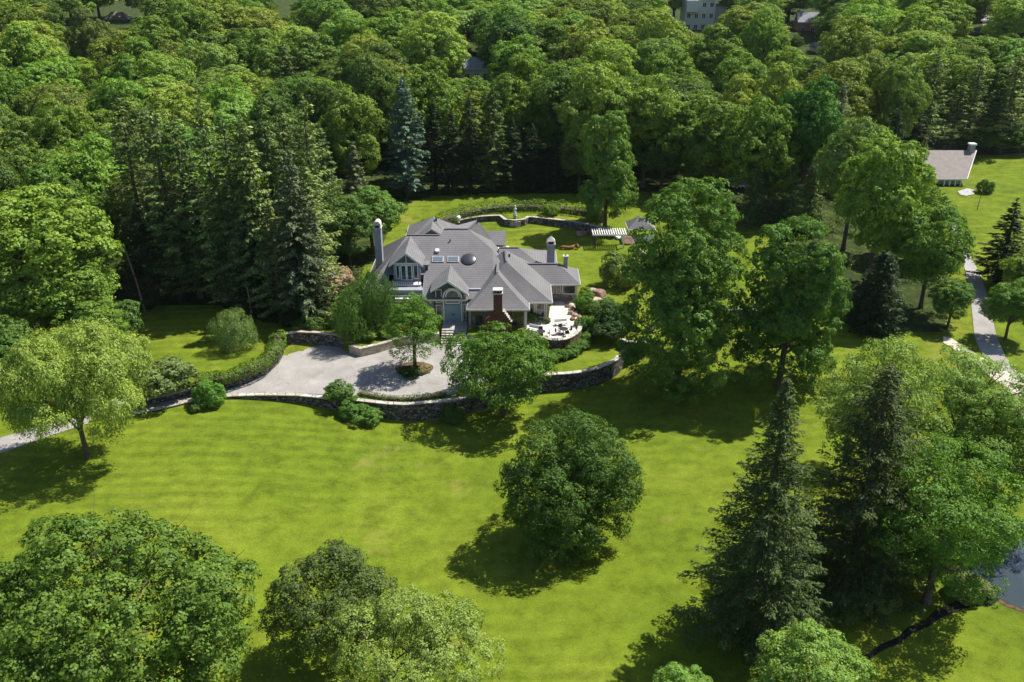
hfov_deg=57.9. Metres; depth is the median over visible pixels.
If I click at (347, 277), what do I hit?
flowering bush
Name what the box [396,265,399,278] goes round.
window
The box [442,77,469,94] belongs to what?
forest tree
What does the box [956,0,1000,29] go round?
forest tree
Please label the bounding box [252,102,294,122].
forest tree
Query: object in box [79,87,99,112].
forest tree
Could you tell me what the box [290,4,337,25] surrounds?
forest tree
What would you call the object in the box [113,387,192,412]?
stone wall
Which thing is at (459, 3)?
forest tree
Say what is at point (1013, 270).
maple tree
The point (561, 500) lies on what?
shade tree
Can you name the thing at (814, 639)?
maple tree
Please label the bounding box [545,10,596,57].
forest tree
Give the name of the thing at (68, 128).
forest tree
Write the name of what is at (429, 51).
conifer tree
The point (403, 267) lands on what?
french door
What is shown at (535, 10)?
forest tree
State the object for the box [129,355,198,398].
rhododendron
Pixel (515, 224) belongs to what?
fountain
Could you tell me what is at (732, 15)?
forest tree
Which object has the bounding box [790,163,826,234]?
cedar tree
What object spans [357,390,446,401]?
hedge
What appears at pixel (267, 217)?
conifer tree
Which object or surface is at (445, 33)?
forest tree
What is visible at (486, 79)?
forest tree
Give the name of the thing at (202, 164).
forest tree
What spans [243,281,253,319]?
bare tree
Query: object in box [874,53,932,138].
maple tree
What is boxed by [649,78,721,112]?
forest tree
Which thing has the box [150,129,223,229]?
forest tree
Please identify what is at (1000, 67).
forest tree
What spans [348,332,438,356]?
stone wall
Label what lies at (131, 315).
shrub
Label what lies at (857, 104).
forest tree
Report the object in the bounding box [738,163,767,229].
cedar tree
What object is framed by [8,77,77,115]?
forest tree
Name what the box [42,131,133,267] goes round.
maple tree
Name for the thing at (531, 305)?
window
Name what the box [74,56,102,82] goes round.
forest tree
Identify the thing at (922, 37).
forest tree
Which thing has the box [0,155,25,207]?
forest tree
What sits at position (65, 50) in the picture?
forest tree
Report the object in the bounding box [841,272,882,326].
cedar tree
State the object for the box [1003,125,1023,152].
maple tree
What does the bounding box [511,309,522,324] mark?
window
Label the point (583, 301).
shrub
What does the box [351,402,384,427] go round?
shrub
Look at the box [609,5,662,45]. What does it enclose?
forest tree
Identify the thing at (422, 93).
maple tree
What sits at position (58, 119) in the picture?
forest tree
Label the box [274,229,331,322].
conifer tree
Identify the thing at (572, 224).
garden wall
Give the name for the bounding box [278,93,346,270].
conifer tree
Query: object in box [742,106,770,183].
conifer tree
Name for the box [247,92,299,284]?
conifer tree
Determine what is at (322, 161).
conifer tree
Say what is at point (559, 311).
patio paving
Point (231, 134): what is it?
forest tree
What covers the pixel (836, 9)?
forest tree
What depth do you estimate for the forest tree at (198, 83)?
202.26 m
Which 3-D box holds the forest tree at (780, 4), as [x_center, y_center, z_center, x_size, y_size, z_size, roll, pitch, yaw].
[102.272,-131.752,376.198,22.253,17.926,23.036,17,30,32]
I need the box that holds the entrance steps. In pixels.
[441,321,466,345]
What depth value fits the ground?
100.30 m
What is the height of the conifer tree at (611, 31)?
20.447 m
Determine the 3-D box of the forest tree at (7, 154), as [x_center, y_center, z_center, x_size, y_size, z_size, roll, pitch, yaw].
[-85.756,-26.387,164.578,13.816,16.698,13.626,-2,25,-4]
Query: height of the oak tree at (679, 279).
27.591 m
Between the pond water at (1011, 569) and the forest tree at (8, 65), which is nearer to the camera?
the pond water at (1011, 569)
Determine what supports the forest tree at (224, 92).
on the ground
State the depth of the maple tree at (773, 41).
267.58 m
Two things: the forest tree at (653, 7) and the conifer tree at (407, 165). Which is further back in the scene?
the forest tree at (653, 7)
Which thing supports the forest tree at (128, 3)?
on the ground
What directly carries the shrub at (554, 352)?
on the ground
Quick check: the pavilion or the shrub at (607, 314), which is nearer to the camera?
the shrub at (607, 314)
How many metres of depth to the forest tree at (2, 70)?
213.78 m
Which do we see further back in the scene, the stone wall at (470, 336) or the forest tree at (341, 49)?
the forest tree at (341, 49)
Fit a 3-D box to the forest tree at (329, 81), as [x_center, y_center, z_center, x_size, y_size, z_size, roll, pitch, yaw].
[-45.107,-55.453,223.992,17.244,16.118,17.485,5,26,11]
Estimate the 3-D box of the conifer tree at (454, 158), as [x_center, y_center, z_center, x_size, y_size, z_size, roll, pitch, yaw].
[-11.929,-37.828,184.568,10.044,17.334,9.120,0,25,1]
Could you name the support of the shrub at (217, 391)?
on the ground
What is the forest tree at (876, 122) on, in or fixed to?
on the ground
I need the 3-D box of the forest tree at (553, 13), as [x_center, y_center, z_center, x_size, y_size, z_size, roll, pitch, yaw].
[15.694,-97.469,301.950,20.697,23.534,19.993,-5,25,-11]
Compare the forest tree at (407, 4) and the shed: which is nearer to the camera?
the shed
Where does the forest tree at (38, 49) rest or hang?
on the ground
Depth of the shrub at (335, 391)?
113.39 m
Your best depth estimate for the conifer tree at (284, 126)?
133.89 m
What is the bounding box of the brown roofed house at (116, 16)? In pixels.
[103,12,131,19]
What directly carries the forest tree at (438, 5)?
on the ground
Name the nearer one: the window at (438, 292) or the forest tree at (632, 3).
the window at (438, 292)
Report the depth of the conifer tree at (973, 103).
213.71 m
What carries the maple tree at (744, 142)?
on the ground
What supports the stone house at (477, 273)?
on the ground
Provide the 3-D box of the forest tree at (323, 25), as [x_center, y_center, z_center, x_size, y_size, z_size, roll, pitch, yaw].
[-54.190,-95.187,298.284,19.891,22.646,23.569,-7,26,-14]
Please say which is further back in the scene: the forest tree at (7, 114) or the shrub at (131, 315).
the forest tree at (7, 114)
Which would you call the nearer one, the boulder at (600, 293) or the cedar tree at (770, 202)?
the boulder at (600, 293)
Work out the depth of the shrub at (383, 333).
127.03 m
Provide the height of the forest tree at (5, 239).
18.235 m
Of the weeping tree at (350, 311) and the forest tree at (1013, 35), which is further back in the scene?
the forest tree at (1013, 35)
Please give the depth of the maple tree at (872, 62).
207.24 m
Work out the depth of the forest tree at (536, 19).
275.33 m
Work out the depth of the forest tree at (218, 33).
286.84 m
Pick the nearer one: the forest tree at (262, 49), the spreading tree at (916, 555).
the spreading tree at (916, 555)
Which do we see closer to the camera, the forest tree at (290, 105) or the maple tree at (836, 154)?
the maple tree at (836, 154)
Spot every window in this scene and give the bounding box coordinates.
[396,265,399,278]
[397,256,414,262]
[413,265,417,278]
[435,289,441,302]
[436,305,442,319]
[445,290,459,303]
[463,304,465,319]
[475,309,482,324]
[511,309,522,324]
[528,304,533,313]
[536,304,544,317]
[556,286,560,293]
[562,286,575,293]
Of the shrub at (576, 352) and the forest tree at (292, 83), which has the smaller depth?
the shrub at (576, 352)
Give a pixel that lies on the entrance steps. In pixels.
(451, 328)
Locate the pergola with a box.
[591,228,626,247]
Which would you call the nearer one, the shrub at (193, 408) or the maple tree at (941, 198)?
the shrub at (193, 408)
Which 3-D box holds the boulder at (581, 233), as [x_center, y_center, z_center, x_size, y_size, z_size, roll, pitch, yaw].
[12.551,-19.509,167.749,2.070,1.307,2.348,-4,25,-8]
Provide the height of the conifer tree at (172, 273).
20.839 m
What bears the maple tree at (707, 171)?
on the ground
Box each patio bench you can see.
[527,324,538,329]
[554,318,567,325]
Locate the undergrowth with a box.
[24,131,978,331]
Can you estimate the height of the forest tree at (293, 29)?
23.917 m
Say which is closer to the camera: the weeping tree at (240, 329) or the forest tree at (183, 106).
the weeping tree at (240, 329)
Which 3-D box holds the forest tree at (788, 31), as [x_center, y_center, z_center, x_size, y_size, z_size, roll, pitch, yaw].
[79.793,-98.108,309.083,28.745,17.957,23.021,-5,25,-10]
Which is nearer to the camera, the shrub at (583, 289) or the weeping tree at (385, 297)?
the weeping tree at (385, 297)
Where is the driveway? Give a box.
[0,342,486,452]
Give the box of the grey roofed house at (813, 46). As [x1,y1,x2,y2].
[808,42,820,51]
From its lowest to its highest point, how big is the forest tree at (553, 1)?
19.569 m
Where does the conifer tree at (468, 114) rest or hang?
on the ground
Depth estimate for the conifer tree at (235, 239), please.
130.10 m
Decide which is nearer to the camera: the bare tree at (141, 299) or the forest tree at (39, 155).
the bare tree at (141, 299)
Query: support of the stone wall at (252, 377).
on the ground
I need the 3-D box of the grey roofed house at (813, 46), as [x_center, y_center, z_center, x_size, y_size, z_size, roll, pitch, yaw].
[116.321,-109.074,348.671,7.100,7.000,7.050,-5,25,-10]
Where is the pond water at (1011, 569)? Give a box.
[953,539,1023,608]
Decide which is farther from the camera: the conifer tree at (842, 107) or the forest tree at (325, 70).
the forest tree at (325, 70)
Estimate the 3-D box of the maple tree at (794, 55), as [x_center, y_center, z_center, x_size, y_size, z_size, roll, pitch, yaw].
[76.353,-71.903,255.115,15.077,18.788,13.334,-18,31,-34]
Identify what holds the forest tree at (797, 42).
on the ground
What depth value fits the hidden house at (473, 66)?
296.54 m
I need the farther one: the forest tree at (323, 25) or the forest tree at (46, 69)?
the forest tree at (323, 25)
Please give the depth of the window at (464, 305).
132.19 m
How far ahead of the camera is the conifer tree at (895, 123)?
187.04 m
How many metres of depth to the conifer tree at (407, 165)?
179.79 m
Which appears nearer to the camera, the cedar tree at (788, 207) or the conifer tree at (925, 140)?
the cedar tree at (788, 207)
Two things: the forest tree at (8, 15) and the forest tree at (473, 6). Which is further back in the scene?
the forest tree at (473, 6)
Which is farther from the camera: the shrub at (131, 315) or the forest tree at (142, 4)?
the forest tree at (142, 4)
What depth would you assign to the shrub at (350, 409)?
112.32 m
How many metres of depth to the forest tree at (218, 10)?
303.47 m
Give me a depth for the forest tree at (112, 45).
235.65 m
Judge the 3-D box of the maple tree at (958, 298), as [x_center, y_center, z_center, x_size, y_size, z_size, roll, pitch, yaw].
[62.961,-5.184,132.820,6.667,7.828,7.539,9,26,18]
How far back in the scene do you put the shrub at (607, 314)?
129.00 m
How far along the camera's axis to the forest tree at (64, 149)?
158.94 m
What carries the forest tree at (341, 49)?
on the ground
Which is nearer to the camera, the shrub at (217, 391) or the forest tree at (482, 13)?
the shrub at (217, 391)
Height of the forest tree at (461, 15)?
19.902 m
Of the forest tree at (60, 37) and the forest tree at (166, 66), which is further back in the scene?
the forest tree at (60, 37)
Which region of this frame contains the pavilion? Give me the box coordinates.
[625,216,655,241]
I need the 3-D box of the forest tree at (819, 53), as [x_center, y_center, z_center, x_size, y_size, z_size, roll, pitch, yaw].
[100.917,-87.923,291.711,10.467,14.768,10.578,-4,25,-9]
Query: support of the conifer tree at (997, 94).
on the ground
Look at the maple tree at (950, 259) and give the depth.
133.97 m
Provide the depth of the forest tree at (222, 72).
221.78 m
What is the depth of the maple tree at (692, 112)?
179.92 m
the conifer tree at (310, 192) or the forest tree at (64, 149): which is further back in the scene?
the forest tree at (64, 149)
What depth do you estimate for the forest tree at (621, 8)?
318.31 m
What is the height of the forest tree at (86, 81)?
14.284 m
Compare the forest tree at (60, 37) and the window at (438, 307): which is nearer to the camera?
the window at (438, 307)
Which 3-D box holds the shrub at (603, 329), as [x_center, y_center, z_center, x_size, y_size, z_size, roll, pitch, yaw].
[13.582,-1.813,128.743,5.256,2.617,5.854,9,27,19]
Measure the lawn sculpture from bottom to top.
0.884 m
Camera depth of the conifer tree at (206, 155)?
130.64 m
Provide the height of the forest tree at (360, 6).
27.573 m
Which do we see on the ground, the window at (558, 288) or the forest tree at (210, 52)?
the forest tree at (210, 52)
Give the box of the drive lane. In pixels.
[953,225,1022,410]
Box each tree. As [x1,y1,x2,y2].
[0,0,30,31]
[0,1,57,85]
[0,20,70,65]
[0,22,69,81]
[0,57,16,73]
[0,63,18,85]
[0,72,38,125]
[0,102,19,129]
[0,115,52,167]
[0,148,52,187]
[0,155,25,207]
[0,182,123,314]
[0,195,25,260]
[0,261,63,348]
[0,315,37,393]
[0,316,156,459]
[0,493,261,681]
[1,0,33,20]
[3,144,74,198]
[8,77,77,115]
[8,163,105,280]
[11,57,85,93]
[13,2,50,19]
[15,0,66,27]
[18,120,92,148]
[20,251,121,323]
[22,94,97,154]
[23,83,99,132]
[31,146,75,165]
[42,22,66,34]
[42,30,75,52]
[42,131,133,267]
[50,296,131,344]
[52,0,76,19]
[54,42,66,48]
[60,47,75,64]
[62,0,96,23]
[63,5,117,63]
[68,73,98,97]
[73,0,114,18]
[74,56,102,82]
[76,126,149,245]
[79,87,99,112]
[83,76,145,123]
[86,28,151,90]
[86,97,142,131]
[98,90,180,295]
[98,122,130,160]
[99,36,177,88]
[99,163,189,274]
[104,105,173,169]
[115,208,180,305]
[119,0,145,7]
[124,15,181,55]
[124,247,145,310]
[127,101,200,299]
[130,74,194,124]
[132,51,196,87]
[134,83,218,135]
[135,87,182,115]
[138,0,147,12]
[139,0,193,28]
[144,166,203,297]
[149,116,199,146]
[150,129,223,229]
[155,41,198,85]
[156,113,214,298]
[157,0,219,56]
[161,152,235,222]
[165,70,235,128]
[169,149,226,179]
[170,156,216,296]
[176,95,247,302]
[179,38,240,83]
[185,32,235,64]
[186,0,248,34]
[192,63,271,91]
[195,74,255,135]
[196,69,275,98]
[196,171,245,304]
[203,117,261,305]
[205,24,235,41]
[206,307,258,355]
[210,31,233,44]
[211,94,266,133]
[212,127,253,157]
[216,157,285,225]
[217,27,278,46]
[220,116,283,292]
[221,0,271,4]
[221,148,281,310]
[222,6,288,36]
[223,0,273,27]
[226,27,293,85]
[226,38,271,84]
[228,235,275,315]
[229,120,326,183]
[232,92,317,158]
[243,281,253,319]
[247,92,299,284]
[247,197,298,318]
[251,141,319,213]
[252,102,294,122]
[256,537,402,665]
[259,103,328,241]
[260,0,278,7]
[261,76,323,122]
[261,146,337,317]
[265,1,280,17]
[266,25,319,78]
[269,70,315,103]
[271,38,300,85]
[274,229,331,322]
[275,75,289,119]
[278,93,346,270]
[280,31,340,78]
[282,16,296,30]
[287,161,346,306]
[289,0,325,17]
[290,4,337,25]
[293,0,350,39]
[295,79,350,175]
[306,121,345,250]
[310,57,356,85]
[315,76,347,90]
[315,84,384,184]
[316,9,362,46]
[318,194,376,268]
[320,10,379,55]
[323,580,506,681]
[328,45,371,58]
[330,0,378,18]
[330,279,376,345]
[337,52,399,167]
[339,40,408,77]
[340,142,371,205]
[342,185,407,254]
[343,30,391,61]
[348,269,401,334]
[350,0,411,19]
[358,6,415,63]
[372,58,424,144]
[374,0,431,63]
[376,75,432,196]
[381,291,443,366]
[383,86,442,163]
[387,18,456,65]
[387,55,464,181]
[397,10,471,78]
[403,0,455,18]
[415,98,456,191]
[422,45,440,86]
[428,107,473,192]
[430,95,462,142]
[435,320,557,416]
[438,52,465,83]
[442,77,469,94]
[443,0,490,10]
[445,7,480,42]
[448,75,493,144]
[449,94,490,189]
[456,0,495,54]
[458,90,534,154]
[464,8,495,42]
[470,77,516,190]
[471,1,535,54]
[474,14,545,75]
[475,74,490,96]
[480,52,555,168]
[483,34,546,84]
[490,115,529,190]
[492,0,552,14]
[492,406,646,571]
[502,19,582,81]
[505,14,561,43]
[514,123,551,189]
[523,64,577,155]
[530,0,566,10]
[532,8,559,18]
[532,62,597,172]
[534,6,581,20]
[539,56,598,76]
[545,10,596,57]
[549,17,621,66]
[551,0,613,32]
[555,60,638,182]
[557,137,596,190]
[566,0,629,28]
[576,109,639,227]
[581,38,639,83]
[582,0,597,33]
[595,73,655,157]
[598,249,640,288]
[605,25,649,62]
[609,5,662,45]
[609,26,616,66]
[609,73,689,187]
[614,176,750,409]
[619,6,663,25]
[621,37,684,78]
[622,0,669,11]
[623,0,650,12]
[624,8,695,75]
[629,73,677,89]
[630,130,687,188]
[644,44,705,85]
[646,89,722,184]
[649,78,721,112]
[653,661,712,681]
[664,0,681,18]
[669,365,841,681]
[676,143,731,183]
[679,74,718,104]
[680,100,765,200]
[683,34,705,74]
[690,23,746,82]
[712,48,780,96]
[716,1,787,57]
[717,20,791,51]
[718,0,736,10]
[718,73,769,175]
[718,93,801,200]
[727,4,782,22]
[729,213,852,392]
[734,0,779,11]
[736,8,790,67]
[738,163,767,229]
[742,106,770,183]
[743,0,792,18]
[745,61,805,131]
[747,618,878,681]
[757,149,784,223]
[763,45,810,80]
[771,74,843,209]
[773,156,802,225]
[776,0,813,25]
[779,356,939,631]
[782,1,813,22]
[787,90,852,140]
[789,35,804,47]
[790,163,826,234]
[797,56,826,88]
[797,61,818,91]
[800,59,877,123]
[802,332,959,541]
[808,81,850,193]
[809,0,851,19]
[810,2,862,44]
[811,116,895,250]
[816,14,883,74]
[816,43,841,64]
[830,373,878,464]
[832,130,938,272]
[835,50,891,122]
[837,0,906,32]
[837,4,898,68]
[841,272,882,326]
[845,246,908,341]
[866,432,1023,609]
[867,114,888,130]
[867,502,963,581]
[872,26,896,90]
[873,4,954,49]
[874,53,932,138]
[878,29,956,65]
[885,32,955,76]
[886,19,956,39]
[886,106,906,154]
[892,0,960,21]
[892,172,951,239]
[892,200,976,308]
[897,52,951,111]
[897,106,933,149]
[904,0,976,38]
[904,48,953,142]
[906,343,1023,497]
[918,51,996,136]
[920,135,928,157]
[922,389,1023,519]
[927,81,977,149]
[927,277,975,328]
[947,45,994,113]
[948,0,974,24]
[949,35,1022,106]
[950,58,995,149]
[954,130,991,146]
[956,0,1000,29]
[961,0,993,30]
[963,198,1023,284]
[974,78,1012,150]
[978,0,1023,40]
[980,277,1023,339]
[981,54,1023,152]
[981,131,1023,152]
[984,56,1023,127]
[985,0,1023,37]
[989,38,1023,88]
[998,247,1023,291]
[1000,33,1019,40]
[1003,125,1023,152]
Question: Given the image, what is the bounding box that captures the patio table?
[559,327,567,333]
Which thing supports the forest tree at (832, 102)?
on the ground
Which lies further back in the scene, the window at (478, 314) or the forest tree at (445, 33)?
the forest tree at (445, 33)
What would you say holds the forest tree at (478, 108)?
on the ground
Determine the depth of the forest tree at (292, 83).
199.00 m
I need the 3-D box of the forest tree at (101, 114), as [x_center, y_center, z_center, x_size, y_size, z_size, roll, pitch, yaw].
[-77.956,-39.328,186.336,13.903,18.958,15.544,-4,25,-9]
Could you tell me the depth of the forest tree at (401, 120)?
202.73 m
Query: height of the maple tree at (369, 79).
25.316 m
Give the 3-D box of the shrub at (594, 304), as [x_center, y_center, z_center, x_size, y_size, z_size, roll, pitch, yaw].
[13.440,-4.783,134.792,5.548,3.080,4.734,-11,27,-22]
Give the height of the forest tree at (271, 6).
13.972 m
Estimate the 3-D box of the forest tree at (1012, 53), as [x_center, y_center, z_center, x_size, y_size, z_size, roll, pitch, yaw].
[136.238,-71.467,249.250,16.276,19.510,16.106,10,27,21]
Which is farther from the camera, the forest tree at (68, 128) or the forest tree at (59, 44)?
the forest tree at (59, 44)
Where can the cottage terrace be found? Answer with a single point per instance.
(966, 191)
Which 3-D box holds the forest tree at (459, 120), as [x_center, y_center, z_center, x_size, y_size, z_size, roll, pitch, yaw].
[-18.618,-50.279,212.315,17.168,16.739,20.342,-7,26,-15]
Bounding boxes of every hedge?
[193,328,286,386]
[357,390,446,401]
[435,198,607,223]
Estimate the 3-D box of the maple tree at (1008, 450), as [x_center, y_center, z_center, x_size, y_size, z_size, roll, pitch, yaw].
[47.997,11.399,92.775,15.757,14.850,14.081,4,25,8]
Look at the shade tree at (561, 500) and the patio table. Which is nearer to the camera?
the shade tree at (561, 500)
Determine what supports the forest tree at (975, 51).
on the ground
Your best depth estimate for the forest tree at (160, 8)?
313.06 m
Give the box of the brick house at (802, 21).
[794,12,818,30]
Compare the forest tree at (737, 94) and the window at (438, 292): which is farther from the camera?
the forest tree at (737, 94)
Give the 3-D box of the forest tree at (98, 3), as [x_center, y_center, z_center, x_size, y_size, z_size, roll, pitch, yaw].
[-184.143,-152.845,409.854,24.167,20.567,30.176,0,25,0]
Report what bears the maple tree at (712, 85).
on the ground
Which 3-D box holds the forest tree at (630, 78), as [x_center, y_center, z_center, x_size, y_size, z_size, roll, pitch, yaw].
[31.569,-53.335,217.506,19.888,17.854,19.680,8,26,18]
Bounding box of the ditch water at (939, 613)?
[864,592,999,658]
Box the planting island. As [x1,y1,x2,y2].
[395,362,432,375]
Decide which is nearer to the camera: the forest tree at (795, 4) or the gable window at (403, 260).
the gable window at (403, 260)
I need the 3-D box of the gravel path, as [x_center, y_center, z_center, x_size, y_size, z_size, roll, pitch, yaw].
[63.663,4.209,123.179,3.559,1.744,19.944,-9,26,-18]
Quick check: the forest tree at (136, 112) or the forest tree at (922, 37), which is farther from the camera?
the forest tree at (922, 37)
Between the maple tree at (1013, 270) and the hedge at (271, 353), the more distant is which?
the maple tree at (1013, 270)
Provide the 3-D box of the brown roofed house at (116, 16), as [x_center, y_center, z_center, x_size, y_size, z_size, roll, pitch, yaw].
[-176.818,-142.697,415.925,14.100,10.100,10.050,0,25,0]
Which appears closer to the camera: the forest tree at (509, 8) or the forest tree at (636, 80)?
the forest tree at (636, 80)
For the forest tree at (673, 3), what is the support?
on the ground
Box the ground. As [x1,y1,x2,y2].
[0,0,1023,681]
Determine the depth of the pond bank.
83.67 m
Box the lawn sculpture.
[560,244,578,248]
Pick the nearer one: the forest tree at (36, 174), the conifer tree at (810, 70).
the forest tree at (36, 174)
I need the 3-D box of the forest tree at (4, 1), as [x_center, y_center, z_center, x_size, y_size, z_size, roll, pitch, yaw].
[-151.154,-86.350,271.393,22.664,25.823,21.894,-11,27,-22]
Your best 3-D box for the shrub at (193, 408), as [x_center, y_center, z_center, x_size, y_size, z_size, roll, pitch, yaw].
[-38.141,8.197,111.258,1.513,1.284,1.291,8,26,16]
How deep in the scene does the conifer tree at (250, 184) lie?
128.31 m
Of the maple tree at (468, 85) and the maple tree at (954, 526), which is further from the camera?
the maple tree at (468, 85)
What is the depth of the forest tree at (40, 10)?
322.46 m
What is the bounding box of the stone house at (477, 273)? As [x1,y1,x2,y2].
[362,216,580,332]
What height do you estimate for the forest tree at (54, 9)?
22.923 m
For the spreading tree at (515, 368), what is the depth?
108.68 m
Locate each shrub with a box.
[97,299,143,342]
[189,404,202,412]
[190,379,226,408]
[290,319,307,330]
[294,315,325,330]
[314,301,345,327]
[323,378,355,402]
[337,395,367,419]
[342,332,358,343]
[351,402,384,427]
[355,324,378,339]
[377,327,390,338]
[397,365,424,378]
[413,361,431,374]
[437,404,467,424]
[527,313,539,322]
[540,204,560,215]
[542,317,550,323]
[549,349,560,361]
[551,348,568,360]
[561,348,575,358]
[565,344,580,357]
[569,341,586,351]
[572,292,594,313]
[574,315,594,333]
[576,338,590,347]
[578,331,592,342]
[579,286,592,293]
[586,296,622,314]
[592,317,625,338]
[594,301,639,330]
[828,594,872,625]
[863,586,901,614]
[942,571,996,607]
[975,179,995,193]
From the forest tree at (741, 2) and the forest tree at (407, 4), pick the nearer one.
the forest tree at (407, 4)
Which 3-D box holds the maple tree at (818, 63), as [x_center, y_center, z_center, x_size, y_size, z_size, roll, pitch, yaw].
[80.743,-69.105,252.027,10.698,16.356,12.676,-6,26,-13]
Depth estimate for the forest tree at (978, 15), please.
363.63 m
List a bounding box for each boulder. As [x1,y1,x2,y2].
[576,230,586,236]
[592,289,605,297]
[621,235,634,244]
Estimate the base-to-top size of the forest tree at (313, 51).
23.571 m
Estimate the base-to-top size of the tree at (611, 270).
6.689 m
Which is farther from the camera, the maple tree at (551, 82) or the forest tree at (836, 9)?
the forest tree at (836, 9)
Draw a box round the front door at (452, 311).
[445,304,460,320]
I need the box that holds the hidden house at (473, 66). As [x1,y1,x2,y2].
[456,57,490,79]
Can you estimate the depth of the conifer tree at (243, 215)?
129.98 m
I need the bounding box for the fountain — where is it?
[508,205,521,226]
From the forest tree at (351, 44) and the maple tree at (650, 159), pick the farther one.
the forest tree at (351, 44)
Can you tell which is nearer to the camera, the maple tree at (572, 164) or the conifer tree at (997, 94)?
the maple tree at (572, 164)
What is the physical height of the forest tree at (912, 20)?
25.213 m
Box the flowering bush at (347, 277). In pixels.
[311,264,354,300]
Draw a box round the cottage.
[899,143,976,185]
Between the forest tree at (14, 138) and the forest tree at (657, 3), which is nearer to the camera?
the forest tree at (14, 138)
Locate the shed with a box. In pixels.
[727,177,749,187]
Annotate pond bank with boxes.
[945,537,1023,611]
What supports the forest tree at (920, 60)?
on the ground
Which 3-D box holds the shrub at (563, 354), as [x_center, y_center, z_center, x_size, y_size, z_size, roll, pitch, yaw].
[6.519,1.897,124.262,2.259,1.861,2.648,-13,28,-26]
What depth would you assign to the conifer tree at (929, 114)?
207.46 m
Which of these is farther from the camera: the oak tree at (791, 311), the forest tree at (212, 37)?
the forest tree at (212, 37)
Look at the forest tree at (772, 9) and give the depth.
325.01 m
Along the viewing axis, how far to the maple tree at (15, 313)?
117.36 m
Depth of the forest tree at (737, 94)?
189.64 m
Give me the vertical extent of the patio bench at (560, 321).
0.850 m
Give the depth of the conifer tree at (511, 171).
185.49 m
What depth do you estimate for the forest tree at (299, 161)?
159.72 m
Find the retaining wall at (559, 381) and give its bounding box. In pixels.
[114,348,626,420]
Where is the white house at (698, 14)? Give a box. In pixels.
[680,0,727,29]
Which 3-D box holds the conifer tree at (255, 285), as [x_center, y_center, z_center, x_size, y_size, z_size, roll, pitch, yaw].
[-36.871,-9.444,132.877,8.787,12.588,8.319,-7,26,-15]
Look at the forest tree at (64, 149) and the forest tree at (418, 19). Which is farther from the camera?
the forest tree at (418, 19)
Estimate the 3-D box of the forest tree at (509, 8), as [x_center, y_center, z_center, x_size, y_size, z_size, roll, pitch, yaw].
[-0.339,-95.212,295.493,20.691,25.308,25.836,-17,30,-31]
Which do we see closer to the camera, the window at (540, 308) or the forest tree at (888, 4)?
the window at (540, 308)
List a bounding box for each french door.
[400,265,406,279]
[406,265,412,279]
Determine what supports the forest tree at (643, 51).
on the ground
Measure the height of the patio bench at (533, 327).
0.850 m
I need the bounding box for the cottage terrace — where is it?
[958,188,974,195]
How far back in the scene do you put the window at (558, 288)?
138.72 m
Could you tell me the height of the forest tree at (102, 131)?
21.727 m
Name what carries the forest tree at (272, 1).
on the ground
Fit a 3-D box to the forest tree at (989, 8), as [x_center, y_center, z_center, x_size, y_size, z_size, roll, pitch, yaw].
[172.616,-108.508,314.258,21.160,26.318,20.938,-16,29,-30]
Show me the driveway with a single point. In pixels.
(315, 369)
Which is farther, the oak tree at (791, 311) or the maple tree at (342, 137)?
the maple tree at (342, 137)
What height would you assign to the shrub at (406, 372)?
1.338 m
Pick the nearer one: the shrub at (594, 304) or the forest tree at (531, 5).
the shrub at (594, 304)
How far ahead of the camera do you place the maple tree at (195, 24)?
278.74 m
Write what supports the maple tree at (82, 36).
on the ground
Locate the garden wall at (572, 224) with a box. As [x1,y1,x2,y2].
[453,215,615,238]
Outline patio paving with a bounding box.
[527,301,577,337]
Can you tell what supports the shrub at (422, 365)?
on the planting island
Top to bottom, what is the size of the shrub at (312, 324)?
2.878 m
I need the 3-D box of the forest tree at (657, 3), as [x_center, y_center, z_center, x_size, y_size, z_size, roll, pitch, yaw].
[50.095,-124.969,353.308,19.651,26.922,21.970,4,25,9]
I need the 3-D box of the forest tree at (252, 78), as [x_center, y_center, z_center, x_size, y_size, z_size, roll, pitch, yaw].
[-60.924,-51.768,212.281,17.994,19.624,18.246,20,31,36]
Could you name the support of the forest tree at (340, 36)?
on the ground
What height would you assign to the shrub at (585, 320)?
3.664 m
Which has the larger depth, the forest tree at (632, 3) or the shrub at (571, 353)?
the forest tree at (632, 3)
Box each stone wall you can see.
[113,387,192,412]
[192,348,284,393]
[285,330,344,349]
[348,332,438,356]
[466,335,495,347]
[536,320,582,349]
[619,338,646,360]
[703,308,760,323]
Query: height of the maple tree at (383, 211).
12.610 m
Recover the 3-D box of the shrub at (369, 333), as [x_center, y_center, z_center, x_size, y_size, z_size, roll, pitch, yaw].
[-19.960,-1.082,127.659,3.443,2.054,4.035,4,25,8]
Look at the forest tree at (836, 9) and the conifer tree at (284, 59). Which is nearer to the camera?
the conifer tree at (284, 59)
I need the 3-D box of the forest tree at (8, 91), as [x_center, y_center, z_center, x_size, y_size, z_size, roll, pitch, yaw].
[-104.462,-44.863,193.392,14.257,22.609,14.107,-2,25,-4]
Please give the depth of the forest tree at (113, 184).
140.18 m
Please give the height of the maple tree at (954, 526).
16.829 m
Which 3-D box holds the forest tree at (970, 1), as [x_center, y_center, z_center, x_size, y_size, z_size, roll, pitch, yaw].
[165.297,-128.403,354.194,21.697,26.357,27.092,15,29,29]
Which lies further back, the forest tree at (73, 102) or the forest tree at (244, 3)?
the forest tree at (244, 3)
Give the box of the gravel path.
[943,336,1023,397]
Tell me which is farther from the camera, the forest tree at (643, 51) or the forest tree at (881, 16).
the forest tree at (881, 16)
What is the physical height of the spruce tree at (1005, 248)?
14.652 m
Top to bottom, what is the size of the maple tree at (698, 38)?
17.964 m

